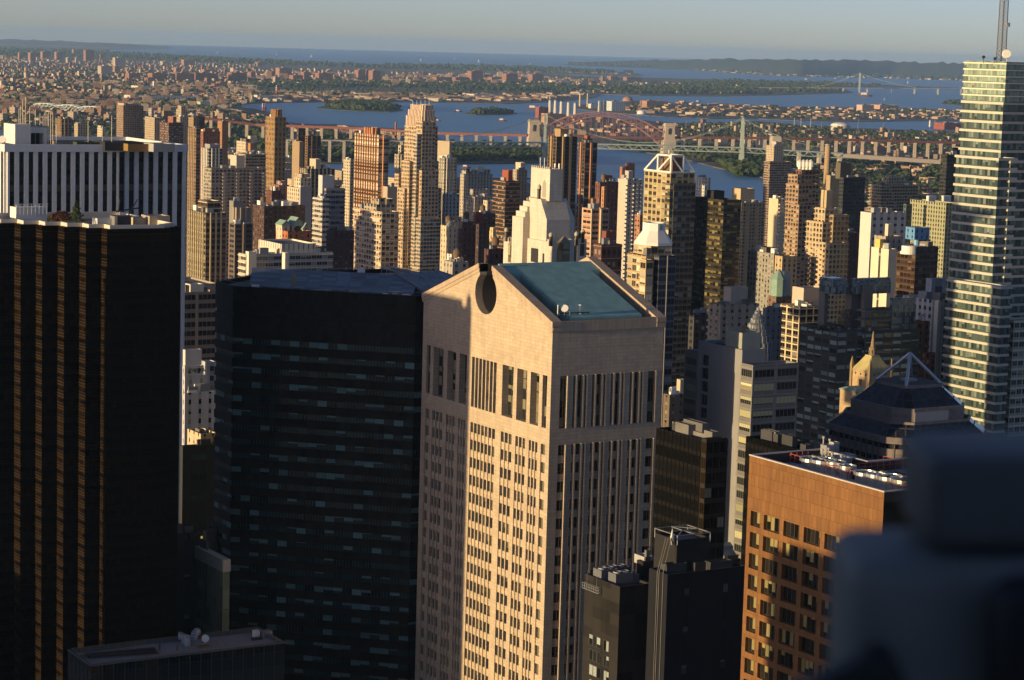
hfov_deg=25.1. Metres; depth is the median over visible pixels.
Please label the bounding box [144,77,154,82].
housing tower
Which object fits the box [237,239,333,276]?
office block
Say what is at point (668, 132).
arch bridge
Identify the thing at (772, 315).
apartment tower
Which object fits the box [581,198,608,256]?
apartment tower
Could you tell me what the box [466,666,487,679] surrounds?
window
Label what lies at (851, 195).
apartment tower
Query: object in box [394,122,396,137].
chimney stack
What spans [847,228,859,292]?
apartment tower
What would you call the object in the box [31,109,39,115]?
distant building
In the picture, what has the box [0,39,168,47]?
northern hills
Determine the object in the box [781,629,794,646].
window
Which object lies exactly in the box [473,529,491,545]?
window
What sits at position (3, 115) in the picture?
distant building
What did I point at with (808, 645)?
window
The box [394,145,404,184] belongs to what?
apartment tower
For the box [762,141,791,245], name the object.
apartment tower
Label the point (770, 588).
window
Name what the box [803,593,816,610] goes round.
window
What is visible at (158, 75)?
housing tower
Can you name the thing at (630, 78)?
housing tower
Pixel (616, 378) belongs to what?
window
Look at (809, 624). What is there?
window
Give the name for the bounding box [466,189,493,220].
apartment tower
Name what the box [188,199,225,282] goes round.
apartment tower
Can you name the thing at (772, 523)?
window
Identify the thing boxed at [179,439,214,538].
dark tower
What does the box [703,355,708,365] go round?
window
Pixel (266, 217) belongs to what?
apartment tower
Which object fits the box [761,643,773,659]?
window
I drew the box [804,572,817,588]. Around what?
window
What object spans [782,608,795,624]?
window
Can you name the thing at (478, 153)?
island woods
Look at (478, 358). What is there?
window
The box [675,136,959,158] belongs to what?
rail viaduct
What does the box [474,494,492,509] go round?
window
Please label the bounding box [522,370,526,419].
window
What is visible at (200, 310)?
office tower
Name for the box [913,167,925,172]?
distant building
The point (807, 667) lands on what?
window
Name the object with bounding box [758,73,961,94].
distant suspension bridge
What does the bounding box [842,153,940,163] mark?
road ramp
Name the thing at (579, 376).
window
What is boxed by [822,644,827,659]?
window
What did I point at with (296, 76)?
housing tower
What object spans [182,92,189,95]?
distant building
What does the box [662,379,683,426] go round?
apartment tower
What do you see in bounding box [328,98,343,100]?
distant building
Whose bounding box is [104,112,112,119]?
distant building
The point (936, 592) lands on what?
viewing machine
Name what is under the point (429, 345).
window
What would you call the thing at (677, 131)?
distant building
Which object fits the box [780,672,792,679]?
window
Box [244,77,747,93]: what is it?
shore woods
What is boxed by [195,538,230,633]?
glass block
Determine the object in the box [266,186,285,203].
apartment tower
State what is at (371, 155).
apartment tower
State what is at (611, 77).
housing tower
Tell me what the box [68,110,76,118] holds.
distant building
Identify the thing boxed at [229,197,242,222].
apartment tower
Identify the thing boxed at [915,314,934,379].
apartment tower
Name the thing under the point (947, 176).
apartment tower
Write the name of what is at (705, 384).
window
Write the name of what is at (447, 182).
apartment tower
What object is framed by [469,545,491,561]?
window
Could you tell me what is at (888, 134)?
distant building
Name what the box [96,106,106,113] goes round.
distant building
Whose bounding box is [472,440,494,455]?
window
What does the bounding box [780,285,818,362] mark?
office tower
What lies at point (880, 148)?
distant building
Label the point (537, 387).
window
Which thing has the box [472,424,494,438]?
window
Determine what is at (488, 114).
wooded island
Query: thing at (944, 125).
industrial building
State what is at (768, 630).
window
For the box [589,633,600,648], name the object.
window
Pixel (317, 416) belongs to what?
banded tower
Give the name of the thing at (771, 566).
window
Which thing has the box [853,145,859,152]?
distant building
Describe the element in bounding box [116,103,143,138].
apartment tower
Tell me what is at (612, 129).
distant building
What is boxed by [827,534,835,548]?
window
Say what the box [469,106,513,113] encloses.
island trees
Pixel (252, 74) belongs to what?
housing tower
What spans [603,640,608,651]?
window
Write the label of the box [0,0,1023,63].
sky
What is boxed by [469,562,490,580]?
window
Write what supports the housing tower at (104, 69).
on the land at (268, 66)
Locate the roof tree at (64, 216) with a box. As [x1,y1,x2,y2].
[50,210,71,221]
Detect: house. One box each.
[187,427,214,487]
[275,216,310,241]
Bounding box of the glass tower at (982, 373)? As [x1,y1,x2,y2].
[941,0,1023,430]
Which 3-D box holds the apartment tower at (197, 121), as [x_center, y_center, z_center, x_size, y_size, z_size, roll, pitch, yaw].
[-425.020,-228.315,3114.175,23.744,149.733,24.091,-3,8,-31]
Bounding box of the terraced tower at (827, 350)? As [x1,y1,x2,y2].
[795,276,920,443]
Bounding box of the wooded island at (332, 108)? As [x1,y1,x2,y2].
[318,106,402,111]
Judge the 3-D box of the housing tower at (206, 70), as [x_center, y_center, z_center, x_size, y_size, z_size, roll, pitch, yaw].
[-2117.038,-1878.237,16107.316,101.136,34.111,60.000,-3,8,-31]
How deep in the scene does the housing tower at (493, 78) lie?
16105.69 m
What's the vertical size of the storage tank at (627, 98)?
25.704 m
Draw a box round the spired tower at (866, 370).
[839,331,893,412]
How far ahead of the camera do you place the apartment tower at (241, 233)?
1408.18 m
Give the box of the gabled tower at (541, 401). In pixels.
[415,257,666,679]
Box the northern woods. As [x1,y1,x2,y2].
[0,46,632,72]
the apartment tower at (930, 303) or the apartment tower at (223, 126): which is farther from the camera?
the apartment tower at (223, 126)
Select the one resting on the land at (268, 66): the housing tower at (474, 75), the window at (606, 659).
the housing tower at (474, 75)
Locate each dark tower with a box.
[177,522,200,636]
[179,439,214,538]
[203,525,216,551]
[582,564,648,679]
[634,541,653,581]
[645,524,744,679]
[652,418,727,559]
[723,542,739,563]
[741,428,820,565]
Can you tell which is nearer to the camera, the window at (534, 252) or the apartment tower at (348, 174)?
the window at (534, 252)
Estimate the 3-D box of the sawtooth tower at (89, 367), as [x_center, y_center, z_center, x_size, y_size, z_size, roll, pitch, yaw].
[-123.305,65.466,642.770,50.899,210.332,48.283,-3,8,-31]
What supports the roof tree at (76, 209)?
on the sawtooth tower at (89, 367)
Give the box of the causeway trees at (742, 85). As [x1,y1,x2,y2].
[711,78,880,93]
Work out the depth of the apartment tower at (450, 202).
1884.65 m
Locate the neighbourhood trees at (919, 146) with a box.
[676,121,960,151]
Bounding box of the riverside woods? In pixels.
[614,139,765,176]
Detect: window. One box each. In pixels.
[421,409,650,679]
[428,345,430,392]
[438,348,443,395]
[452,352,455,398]
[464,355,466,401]
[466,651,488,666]
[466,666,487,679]
[467,615,489,631]
[467,632,488,650]
[468,580,490,596]
[468,597,489,615]
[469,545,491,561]
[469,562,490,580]
[470,510,492,525]
[471,459,493,474]
[471,475,489,490]
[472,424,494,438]
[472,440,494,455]
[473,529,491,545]
[474,358,496,411]
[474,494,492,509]
[499,557,507,569]
[501,503,509,515]
[502,468,510,479]
[503,432,511,443]
[507,366,513,415]
[508,245,511,261]
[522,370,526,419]
[531,248,537,261]
[535,373,539,423]
[544,375,546,426]
[557,243,569,261]
[559,376,564,427]
[572,375,580,426]
[580,244,583,255]
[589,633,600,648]
[589,648,600,663]
[589,663,600,678]
[591,374,599,425]
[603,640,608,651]
[603,655,608,667]
[603,670,608,679]
[610,373,617,423]
[628,372,636,422]
[646,371,653,421]
[701,407,706,417]
[702,381,707,391]
[702,394,706,404]
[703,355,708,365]
[703,368,707,378]
[747,512,759,673]
[760,664,772,679]
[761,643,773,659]
[762,622,774,638]
[763,601,775,617]
[764,579,776,596]
[765,558,777,575]
[766,537,778,553]
[767,516,779,532]
[780,651,793,667]
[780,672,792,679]
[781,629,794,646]
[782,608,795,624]
[783,586,795,603]
[784,565,796,581]
[785,543,797,560]
[786,522,798,538]
[801,658,813,674]
[802,637,814,654]
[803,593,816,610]
[803,615,815,632]
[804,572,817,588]
[805,550,818,566]
[806,528,819,545]
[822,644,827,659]
[823,623,827,637]
[824,601,828,615]
[825,579,828,592]
[826,556,829,570]
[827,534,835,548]
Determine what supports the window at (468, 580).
in the gabled tower at (541, 401)
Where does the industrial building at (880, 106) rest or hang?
on the prison island at (632, 112)
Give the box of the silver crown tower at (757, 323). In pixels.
[748,307,772,360]
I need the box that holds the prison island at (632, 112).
[577,101,961,121]
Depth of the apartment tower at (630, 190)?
1705.25 m
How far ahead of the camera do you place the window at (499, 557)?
614.68 m
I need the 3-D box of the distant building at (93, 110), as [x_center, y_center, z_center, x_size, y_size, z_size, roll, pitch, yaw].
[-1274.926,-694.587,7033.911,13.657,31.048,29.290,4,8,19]
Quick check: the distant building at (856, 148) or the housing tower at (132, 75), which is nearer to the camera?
the distant building at (856, 148)
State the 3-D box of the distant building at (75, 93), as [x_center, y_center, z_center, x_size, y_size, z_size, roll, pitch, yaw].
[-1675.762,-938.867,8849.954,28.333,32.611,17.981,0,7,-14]
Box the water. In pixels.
[0,43,962,214]
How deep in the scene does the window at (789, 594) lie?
452.68 m
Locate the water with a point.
(610, 162)
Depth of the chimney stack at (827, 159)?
2442.04 m
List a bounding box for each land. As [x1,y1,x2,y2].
[0,44,952,163]
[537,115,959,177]
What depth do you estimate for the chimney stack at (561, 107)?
8593.48 m
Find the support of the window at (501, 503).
in the gabled tower at (541, 401)
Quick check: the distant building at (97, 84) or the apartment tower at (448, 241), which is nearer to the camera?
the apartment tower at (448, 241)
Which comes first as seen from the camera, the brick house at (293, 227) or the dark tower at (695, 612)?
the dark tower at (695, 612)
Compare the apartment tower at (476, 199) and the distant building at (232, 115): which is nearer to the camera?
the apartment tower at (476, 199)
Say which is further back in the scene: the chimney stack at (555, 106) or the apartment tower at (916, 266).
the chimney stack at (555, 106)
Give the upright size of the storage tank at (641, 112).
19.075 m
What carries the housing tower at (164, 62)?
on the land at (268, 66)
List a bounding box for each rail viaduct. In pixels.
[205,117,527,145]
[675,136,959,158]
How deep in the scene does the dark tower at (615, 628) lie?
505.64 m
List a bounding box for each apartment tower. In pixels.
[55,116,71,136]
[74,122,87,136]
[97,125,104,136]
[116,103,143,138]
[145,111,173,140]
[160,116,182,143]
[176,105,187,218]
[186,126,200,276]
[188,115,204,128]
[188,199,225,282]
[200,128,219,198]
[201,144,221,198]
[203,155,266,279]
[218,119,227,165]
[228,207,252,278]
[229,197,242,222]
[236,136,256,154]
[236,150,265,196]
[253,196,304,250]
[265,109,285,203]
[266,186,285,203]
[273,180,288,199]
[287,173,310,230]
[292,140,303,185]
[297,128,320,167]
[299,158,334,241]
[326,224,353,269]
[343,157,353,229]
[352,198,400,268]
[353,127,388,229]
[383,183,396,210]
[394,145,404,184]
[437,140,451,160]
[438,154,456,224]
[440,215,461,270]
[442,191,459,247]
[443,248,467,274]
[458,212,482,267]
[459,166,492,216]
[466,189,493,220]
[475,204,495,264]
[484,236,502,263]
[489,227,495,244]
[492,170,521,247]
[513,162,526,209]
[547,128,577,230]
[576,135,596,237]
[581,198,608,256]
[593,230,621,277]
[595,173,617,239]
[616,170,642,282]
[620,163,634,177]
[626,221,675,426]
[634,211,642,240]
[642,150,695,387]
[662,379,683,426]
[688,307,707,348]
[695,175,710,195]
[706,286,758,339]
[732,188,765,286]
[747,245,796,314]
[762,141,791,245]
[763,303,781,360]
[767,195,784,252]
[768,269,791,306]
[783,159,820,285]
[803,190,849,324]
[826,172,839,207]
[835,162,865,231]
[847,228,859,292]
[858,207,905,277]
[867,176,918,211]
[870,224,901,306]
[895,241,938,297]
[903,196,953,297]
[903,277,946,385]
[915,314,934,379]
[938,148,959,201]
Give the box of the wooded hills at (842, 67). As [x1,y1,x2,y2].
[568,58,963,78]
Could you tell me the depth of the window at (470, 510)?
623.75 m
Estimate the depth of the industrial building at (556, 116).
7589.54 m
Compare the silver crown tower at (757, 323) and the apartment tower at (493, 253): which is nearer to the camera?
the silver crown tower at (757, 323)
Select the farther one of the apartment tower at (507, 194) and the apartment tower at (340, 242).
the apartment tower at (507, 194)
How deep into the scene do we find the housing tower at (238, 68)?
17209.16 m
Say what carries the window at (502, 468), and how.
in the gabled tower at (541, 401)
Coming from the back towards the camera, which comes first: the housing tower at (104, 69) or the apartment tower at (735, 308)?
the housing tower at (104, 69)
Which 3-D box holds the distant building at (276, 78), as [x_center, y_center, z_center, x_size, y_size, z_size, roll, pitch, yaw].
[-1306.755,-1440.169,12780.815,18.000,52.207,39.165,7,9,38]
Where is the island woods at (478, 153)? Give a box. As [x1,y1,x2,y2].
[288,129,547,160]
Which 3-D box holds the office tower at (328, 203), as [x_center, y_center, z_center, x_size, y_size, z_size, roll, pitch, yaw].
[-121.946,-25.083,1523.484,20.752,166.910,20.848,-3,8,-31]
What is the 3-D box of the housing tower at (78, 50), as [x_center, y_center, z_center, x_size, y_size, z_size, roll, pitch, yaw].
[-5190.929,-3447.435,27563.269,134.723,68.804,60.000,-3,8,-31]
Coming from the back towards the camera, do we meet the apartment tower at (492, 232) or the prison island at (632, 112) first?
the prison island at (632, 112)
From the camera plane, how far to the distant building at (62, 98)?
8281.93 m
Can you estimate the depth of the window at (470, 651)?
628.95 m
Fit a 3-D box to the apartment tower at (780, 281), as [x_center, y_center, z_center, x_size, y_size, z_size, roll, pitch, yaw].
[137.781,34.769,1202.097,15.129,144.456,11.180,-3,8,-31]
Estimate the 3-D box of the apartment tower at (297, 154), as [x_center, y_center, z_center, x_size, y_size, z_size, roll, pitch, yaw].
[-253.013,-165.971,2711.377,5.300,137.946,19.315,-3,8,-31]
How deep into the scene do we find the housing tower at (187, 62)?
19610.51 m
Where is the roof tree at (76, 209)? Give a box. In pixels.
[67,200,84,222]
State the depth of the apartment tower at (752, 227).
2008.86 m
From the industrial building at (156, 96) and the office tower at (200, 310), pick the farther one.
the industrial building at (156, 96)
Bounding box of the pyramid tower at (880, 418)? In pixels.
[826,352,985,459]
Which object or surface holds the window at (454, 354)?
in the gabled tower at (541, 401)
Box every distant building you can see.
[0,111,6,120]
[2,102,8,108]
[5,100,13,106]
[9,105,19,113]
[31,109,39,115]
[41,96,46,102]
[46,92,53,98]
[60,95,66,100]
[67,98,73,104]
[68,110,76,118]
[72,91,79,97]
[90,92,97,101]
[90,107,95,112]
[93,82,100,88]
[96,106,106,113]
[98,110,105,115]
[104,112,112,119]
[106,100,113,106]
[143,95,151,102]
[148,108,153,115]
[163,104,170,110]
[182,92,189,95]
[217,113,225,118]
[230,113,235,118]
[273,76,279,81]
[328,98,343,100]
[600,127,616,131]
[631,128,646,132]
[675,127,679,134]
[752,134,761,143]
[820,164,835,168]
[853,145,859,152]
[860,152,870,159]
[864,147,872,151]
[867,167,885,172]
[874,164,890,168]
[877,145,884,154]
[885,131,892,136]
[893,149,903,156]
[901,165,917,171]
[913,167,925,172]
[919,177,936,179]
[920,194,937,195]
[921,180,939,183]
[921,187,932,190]
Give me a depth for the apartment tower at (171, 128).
2998.92 m
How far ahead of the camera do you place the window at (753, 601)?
462.74 m
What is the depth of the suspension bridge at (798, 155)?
5113.35 m
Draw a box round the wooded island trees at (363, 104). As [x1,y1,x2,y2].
[324,98,400,110]
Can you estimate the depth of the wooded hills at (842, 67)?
29500.96 m
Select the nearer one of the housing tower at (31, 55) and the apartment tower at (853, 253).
the apartment tower at (853, 253)
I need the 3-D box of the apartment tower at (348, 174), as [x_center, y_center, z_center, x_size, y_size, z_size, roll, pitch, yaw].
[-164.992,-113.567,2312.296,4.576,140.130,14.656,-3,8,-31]
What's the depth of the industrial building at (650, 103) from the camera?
10196.27 m
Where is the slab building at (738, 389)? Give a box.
[682,321,798,563]
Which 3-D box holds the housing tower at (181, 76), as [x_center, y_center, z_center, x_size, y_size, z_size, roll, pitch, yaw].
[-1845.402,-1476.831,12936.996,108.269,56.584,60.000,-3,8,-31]
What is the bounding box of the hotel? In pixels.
[182,348,215,444]
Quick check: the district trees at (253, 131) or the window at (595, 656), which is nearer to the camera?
the window at (595, 656)
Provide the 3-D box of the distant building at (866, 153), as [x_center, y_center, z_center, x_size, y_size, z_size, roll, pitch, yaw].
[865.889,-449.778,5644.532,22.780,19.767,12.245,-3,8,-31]
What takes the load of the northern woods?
on the land at (268, 66)
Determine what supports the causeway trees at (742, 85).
on the land at (268, 66)
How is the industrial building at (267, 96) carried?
on the land at (268, 66)
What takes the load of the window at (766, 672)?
in the granite tower at (806, 508)
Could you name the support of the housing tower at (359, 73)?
on the land at (268, 66)
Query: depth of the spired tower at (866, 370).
943.12 m
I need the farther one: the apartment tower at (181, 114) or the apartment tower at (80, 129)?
the apartment tower at (181, 114)
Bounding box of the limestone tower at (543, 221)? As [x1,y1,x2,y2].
[503,158,586,262]
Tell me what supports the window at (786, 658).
in the granite tower at (806, 508)
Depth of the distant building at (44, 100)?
7870.40 m
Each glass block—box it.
[67,627,284,679]
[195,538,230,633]
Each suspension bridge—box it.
[286,113,842,164]
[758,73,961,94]
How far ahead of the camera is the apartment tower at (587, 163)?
1901.23 m
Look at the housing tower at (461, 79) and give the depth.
15669.18 m
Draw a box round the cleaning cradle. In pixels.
[582,570,600,593]
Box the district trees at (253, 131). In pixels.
[0,65,730,149]
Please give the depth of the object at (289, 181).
3599.95 m
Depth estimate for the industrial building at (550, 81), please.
16256.21 m
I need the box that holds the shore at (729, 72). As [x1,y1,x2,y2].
[565,64,959,80]
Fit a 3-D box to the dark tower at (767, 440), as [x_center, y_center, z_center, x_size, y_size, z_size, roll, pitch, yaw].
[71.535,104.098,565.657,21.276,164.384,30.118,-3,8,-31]
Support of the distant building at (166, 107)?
on the land at (268, 66)
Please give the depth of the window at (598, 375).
597.95 m
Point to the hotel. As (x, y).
(198, 389)
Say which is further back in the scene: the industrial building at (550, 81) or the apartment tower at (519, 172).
the industrial building at (550, 81)
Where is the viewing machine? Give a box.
[799,431,1023,679]
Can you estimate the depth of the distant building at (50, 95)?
8440.03 m
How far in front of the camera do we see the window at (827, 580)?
442.52 m
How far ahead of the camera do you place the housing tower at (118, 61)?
18385.89 m
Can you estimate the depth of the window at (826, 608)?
442.95 m
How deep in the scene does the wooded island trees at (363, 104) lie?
8660.99 m
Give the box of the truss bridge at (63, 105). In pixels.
[33,103,107,111]
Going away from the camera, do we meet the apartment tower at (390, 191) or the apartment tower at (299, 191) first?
the apartment tower at (390, 191)
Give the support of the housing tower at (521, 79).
on the land at (268, 66)
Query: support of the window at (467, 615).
in the gabled tower at (541, 401)
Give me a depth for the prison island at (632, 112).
9275.40 m
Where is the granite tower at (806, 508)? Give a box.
[740,436,914,679]
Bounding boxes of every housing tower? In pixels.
[18,52,22,59]
[28,52,35,60]
[40,51,48,58]
[54,51,62,58]
[72,49,82,53]
[83,49,93,60]
[98,65,111,75]
[112,57,124,66]
[113,65,119,71]
[125,72,140,78]
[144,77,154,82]
[148,72,166,79]
[160,61,169,64]
[172,72,193,79]
[173,67,181,72]
[181,59,194,65]
[194,72,217,81]
[201,69,217,71]
[227,71,246,81]
[230,67,246,71]
[248,71,255,77]
[255,62,262,66]
[275,67,291,77]
[289,74,302,79]
[301,71,309,78]
[315,72,332,78]
[354,69,365,79]
[368,69,380,79]
[432,76,451,81]
[452,76,469,81]
[467,70,482,80]
[487,76,501,79]
[502,73,517,82]
[518,77,526,81]
[528,73,543,81]
[607,75,618,79]
[623,77,641,80]
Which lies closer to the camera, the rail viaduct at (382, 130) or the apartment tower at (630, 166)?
the apartment tower at (630, 166)
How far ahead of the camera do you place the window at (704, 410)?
633.11 m
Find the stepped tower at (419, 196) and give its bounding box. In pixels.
[394,104,441,271]
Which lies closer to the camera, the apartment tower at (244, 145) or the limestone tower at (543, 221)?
the limestone tower at (543, 221)
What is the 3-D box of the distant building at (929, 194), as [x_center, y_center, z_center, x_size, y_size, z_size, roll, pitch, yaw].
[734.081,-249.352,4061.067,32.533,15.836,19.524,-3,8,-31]
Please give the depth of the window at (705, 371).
631.87 m
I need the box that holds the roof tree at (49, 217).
[47,215,60,221]
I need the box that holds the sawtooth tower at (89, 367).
[0,199,180,679]
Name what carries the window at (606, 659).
in the dark tower at (615, 628)
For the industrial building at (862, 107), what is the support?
on the prison island at (632, 112)
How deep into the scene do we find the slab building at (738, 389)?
619.32 m
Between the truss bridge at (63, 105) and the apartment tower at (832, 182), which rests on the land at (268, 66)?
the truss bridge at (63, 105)
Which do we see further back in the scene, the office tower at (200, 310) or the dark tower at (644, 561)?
the office tower at (200, 310)
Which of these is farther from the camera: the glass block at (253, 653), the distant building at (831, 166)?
the distant building at (831, 166)
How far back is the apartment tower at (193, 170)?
2303.25 m
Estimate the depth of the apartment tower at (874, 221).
1257.08 m
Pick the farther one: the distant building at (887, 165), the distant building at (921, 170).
the distant building at (887, 165)
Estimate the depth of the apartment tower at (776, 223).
1905.49 m
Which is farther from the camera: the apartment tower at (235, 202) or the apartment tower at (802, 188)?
the apartment tower at (235, 202)
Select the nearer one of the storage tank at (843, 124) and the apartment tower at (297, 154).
the apartment tower at (297, 154)
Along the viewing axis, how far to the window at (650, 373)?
606.48 m
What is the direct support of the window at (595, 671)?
in the dark tower at (615, 628)
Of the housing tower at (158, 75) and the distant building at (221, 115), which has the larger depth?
the housing tower at (158, 75)
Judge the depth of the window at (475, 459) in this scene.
620.41 m
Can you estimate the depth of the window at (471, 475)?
622.53 m
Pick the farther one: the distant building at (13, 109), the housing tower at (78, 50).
the housing tower at (78, 50)
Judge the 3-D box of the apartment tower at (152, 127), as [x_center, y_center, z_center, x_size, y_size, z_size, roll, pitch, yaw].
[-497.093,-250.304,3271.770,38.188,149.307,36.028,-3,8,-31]
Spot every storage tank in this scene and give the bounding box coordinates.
[623,96,632,100]
[637,110,645,113]
[831,122,849,128]
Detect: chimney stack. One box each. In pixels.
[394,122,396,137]
[548,100,551,111]
[553,100,556,112]
[559,101,562,113]
[566,102,570,115]
[573,103,576,115]
[823,144,831,189]
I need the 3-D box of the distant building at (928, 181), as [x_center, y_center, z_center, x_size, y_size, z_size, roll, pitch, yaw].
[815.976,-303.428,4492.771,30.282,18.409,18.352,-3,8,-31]
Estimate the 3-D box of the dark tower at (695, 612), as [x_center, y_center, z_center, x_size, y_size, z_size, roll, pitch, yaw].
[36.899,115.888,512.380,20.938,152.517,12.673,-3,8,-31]
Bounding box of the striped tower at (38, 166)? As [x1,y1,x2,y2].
[0,97,187,522]
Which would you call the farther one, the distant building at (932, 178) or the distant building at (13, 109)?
the distant building at (13, 109)
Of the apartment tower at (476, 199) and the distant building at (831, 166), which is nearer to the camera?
the apartment tower at (476, 199)
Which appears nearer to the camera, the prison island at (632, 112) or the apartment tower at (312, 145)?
the apartment tower at (312, 145)
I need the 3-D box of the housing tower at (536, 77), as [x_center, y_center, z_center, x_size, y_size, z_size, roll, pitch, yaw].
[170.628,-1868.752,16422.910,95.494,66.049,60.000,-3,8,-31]
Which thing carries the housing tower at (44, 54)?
on the land at (268, 66)
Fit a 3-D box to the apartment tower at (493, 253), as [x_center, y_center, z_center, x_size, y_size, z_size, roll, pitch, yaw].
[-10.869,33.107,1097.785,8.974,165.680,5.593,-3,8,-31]
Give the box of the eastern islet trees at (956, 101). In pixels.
[943,99,961,103]
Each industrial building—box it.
[124,94,199,100]
[131,85,162,88]
[197,100,210,104]
[254,94,278,97]
[466,93,495,95]
[535,106,548,118]
[541,112,564,123]
[549,80,569,83]
[588,103,597,107]
[606,100,624,110]
[640,100,663,107]
[856,104,873,111]
[871,104,898,108]
[934,121,960,129]
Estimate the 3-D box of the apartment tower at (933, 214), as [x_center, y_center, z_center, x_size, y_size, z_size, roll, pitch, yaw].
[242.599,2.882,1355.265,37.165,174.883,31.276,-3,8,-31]
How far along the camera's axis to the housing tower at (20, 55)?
20519.73 m
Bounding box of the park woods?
[757,149,940,210]
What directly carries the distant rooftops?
on the land at (268, 66)
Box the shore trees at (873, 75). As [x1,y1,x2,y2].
[577,61,963,79]
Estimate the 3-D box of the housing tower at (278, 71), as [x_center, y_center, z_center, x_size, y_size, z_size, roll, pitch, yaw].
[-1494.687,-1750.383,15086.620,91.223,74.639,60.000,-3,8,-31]
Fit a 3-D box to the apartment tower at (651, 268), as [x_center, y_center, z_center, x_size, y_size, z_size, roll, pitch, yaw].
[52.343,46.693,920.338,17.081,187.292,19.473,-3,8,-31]
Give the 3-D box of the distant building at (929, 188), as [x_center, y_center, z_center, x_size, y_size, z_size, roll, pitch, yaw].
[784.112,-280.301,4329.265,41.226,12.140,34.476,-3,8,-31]
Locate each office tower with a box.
[184,277,216,407]
[312,175,345,250]
[691,190,741,311]
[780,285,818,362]
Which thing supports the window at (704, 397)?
in the slab building at (738, 389)
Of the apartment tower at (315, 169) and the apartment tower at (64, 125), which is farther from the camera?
the apartment tower at (64, 125)
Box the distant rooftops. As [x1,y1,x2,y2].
[0,55,963,191]
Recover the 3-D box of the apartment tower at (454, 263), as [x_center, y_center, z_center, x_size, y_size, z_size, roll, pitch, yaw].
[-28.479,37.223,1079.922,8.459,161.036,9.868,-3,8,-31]
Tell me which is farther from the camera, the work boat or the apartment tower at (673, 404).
the work boat
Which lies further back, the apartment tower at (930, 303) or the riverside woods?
the riverside woods
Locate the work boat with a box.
[858,92,872,96]
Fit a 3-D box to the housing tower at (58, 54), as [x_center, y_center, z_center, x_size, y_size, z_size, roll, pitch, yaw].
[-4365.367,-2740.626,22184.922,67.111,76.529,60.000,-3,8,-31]
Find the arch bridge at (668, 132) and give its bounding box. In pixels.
[526,112,675,153]
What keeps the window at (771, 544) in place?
in the granite tower at (806, 508)
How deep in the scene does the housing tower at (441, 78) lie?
15450.03 m
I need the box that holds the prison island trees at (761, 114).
[628,101,961,119]
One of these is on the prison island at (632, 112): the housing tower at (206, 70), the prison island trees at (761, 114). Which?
the prison island trees at (761, 114)
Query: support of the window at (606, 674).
in the dark tower at (615, 628)
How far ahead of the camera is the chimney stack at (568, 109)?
8555.76 m
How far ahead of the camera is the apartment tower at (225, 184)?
1911.81 m
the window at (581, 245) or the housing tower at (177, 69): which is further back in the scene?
the housing tower at (177, 69)
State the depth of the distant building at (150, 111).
7005.37 m
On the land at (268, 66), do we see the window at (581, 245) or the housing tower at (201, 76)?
the housing tower at (201, 76)
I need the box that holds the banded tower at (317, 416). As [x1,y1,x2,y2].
[213,265,454,679]
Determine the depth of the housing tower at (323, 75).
14540.41 m

